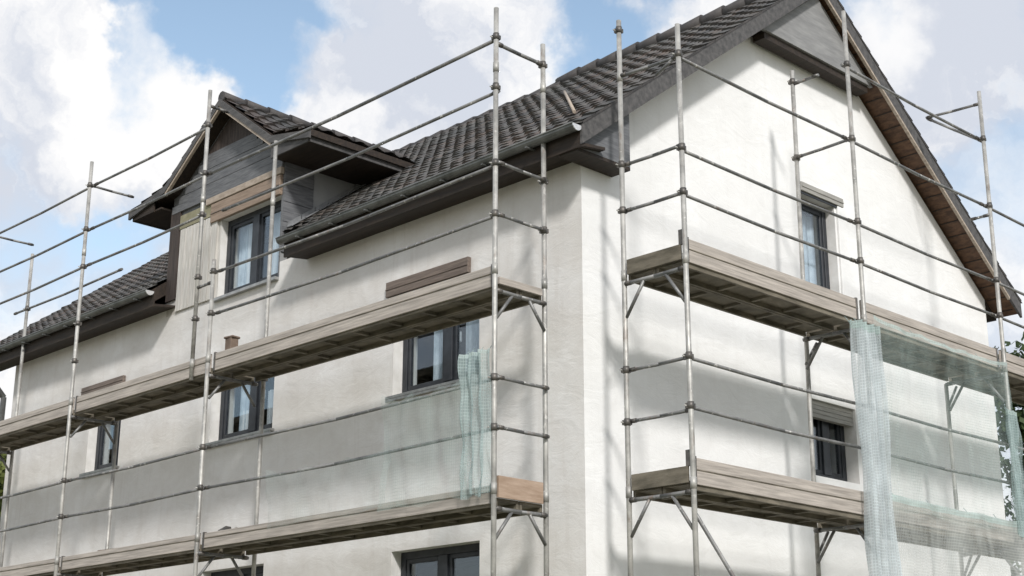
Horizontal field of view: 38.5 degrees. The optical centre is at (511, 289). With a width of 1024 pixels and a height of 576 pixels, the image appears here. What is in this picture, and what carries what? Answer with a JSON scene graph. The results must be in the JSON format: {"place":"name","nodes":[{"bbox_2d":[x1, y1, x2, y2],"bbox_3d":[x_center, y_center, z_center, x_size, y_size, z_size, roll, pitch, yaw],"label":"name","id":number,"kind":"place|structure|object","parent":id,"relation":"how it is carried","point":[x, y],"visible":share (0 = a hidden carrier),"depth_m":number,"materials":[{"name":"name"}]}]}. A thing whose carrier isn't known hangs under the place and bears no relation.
{"place":"outdoors","nodes":[
{"label":"outdoors","id":0,"kind":"place"},
{"bbox_2d":[0,0,1021,575],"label":"house","id":1,"kind":"structure","parent":0,"point":[136,322],"depth_m":16.57,"materials":[{"name":"white paint"}]},
{"bbox_2d":[79,375,125,476],"bbox_3d":[-5.523,1.918,20.122,0.360,1.295,1.140,16,-23,-42],"label":"window","id":2,"kind":"structure","parent":1,"relation":"in","point":[99,467],"depth_m":20.17,"materials":[{"name":"metal"}]},
{"bbox_2d":[211,566,263,575],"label":"window","id":3,"kind":"structure","parent":1,"relation":"in","point":[259,569],"depth_m":17.20,"materials":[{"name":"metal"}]},
{"bbox_2d":[205,377,273,445],"bbox_3d":[-3.174,1.305,17.797,0.360,1.125,1.420,16,-23,-42],"label":"window","id":4,"kind":"structure","parent":1,"relation":"in","point":[249,415],"depth_m":17.81,"materials":[{"name":"metal"}]},
{"bbox_2d":[385,256,481,402],"bbox_3d":[-0.734,0.449,15.449,0.360,1.345,1.500,16,-23,-42],"label":"window","id":5,"kind":"structure","parent":1,"relation":"in","point":[447,341],"depth_m":15.40,"materials":[{"name":"metal"}]},
{"bbox_2d":[401,543,479,575],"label":"window","id":6,"kind":"structure","parent":1,"relation":"in","point":[445,556],"depth_m":14.73,"materials":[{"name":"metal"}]},
{"bbox_2d":[563,91,575,112],"bbox_3d":[0.627,-2.083,16.172,0.035,1.595,2.972,0,-17,0],"label":"roof batten","id":7,"kind":"object","parent":1,"relation":"on","point":[569,102],"visible":1,"depth_m":15.75,"materials":[{"name":"brown wood"}]},
{"bbox_2d":[800,181,843,288],"bbox_3d":[3.530,-0.396,17.115,0.900,1.565,0.350,16,-23,-42],"label":"window","id":8,"kind":"structure","parent":1,"relation":"in","point":[806,189],"depth_m":17.31,"materials":[{"name":"metal"}]},
{"bbox_2d":[814,419,846,481],"bbox_3d":[3.471,1.736,16.542,0.880,0.860,0.112,16,-23,-42],"label":"window","id":9,"kind":"structure","parent":1,"relation":"in","point":[823,454],"depth_m":16.56,"materials":[{"name":"metal"}]},
{"bbox_2d":[0,0,1023,574],"label":"sky","id":10,"kind":"structure","parent":0,"point":[113,85],"materials":[{"name":"blue"}]},
{"label":"ground","id":11,"kind":"structure","parent":0,"visible":0},
{"bbox_2d":[0,454,6,518],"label":"leafy tree","id":12,"kind":"object","parent":11,"relation":"on","point":[2,470],"visible":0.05,"depth_m":29.51,"materials":[{"name":"green plant"}]},
{"bbox_2d":[0,7,549,575],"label":"scaffold","id":13,"kind":"object","parent":11,"relation":"on","point":[474,295],"visible":1,"depth_m":15.48,"materials":[{"name":"metal"}]},
{"bbox_2d":[218,526,237,530],"bbox_3d":[-3.038,2.602,15.688,0.104,0.153,0.314,16,-23,-42],"label":"clamp pile","id":14,"kind":"object","parent":13,"relation":"on","point":[226,527],"visible":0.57,"depth_m":15.70,"materials":[{"name":"metal"}]},
{"bbox_2d":[224,335,239,349],"bbox_3d":[-3.134,0.621,16.408,0.155,0.197,0.122,-13,-21,36],"label":"wood block","id":15,"kind":"object","parent":13,"relation":"on","point":[231,341],"depth_m":16.37,"materials":[{"name":"brown wood"}]},
{"bbox_2d":[457,347,491,499],"bbox_3d":[-0.316,1.165,13.016,0.144,1.372,0.360,16,-23,-42],"label":"debris net","id":16,"kind":"object","parent":13,"relation":"hanging from","point":[465,395],"visible":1,"depth_m":13.03,"materials":[{"name":"fabric"}]},
{"bbox_2d":[613,10,1023,575],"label":"scaffold","id":17,"kind":"object","parent":11,"relation":"on","point":[705,275],"visible":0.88,"depth_m":14.30,"materials":[{"name":"metal"}]},
{"bbox_2d":[844,316,902,575],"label":"debris net","id":18,"kind":"object","parent":17,"relation":"hanging from","point":[862,327],"visible":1,"depth_m":14.35,"materials":[{"name":"fabric"}]},
{"bbox_2d":[874,316,1006,365],"bbox_3d":[4.674,1.486,15.600,2.806,2.036,0.110,16,-23,-42],"label":"debris net","id":19,"kind":"object","parent":17,"relation":"hanging from","point":[935,342],"visible":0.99,"depth_m":15.71,"materials":[{"name":"fabric"}]},
{"bbox_2d":[888,490,1023,575],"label":"debris net","id":20,"kind":"object","parent":17,"relation":"hanging from","point":[937,508],"visible":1,"depth_m":15.12,"materials":[{"name":"fabric"}]},
{"bbox_2d":[1004,406,1023,537],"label":"debris net","id":21,"kind":"object","parent":17,"relation":"hanging from","point":[1011,429],"visible":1,"depth_m":16.34,"materials":[{"name":"fabric"}]},
{"bbox_2d":[994,331,1023,575],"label":"leafy tree","id":22,"kind":"object","parent":11,"relation":"on","point":[1003,436],"visible":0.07,"depth_m":27.30,"materials":[{"name":"green plant"}]}
]}

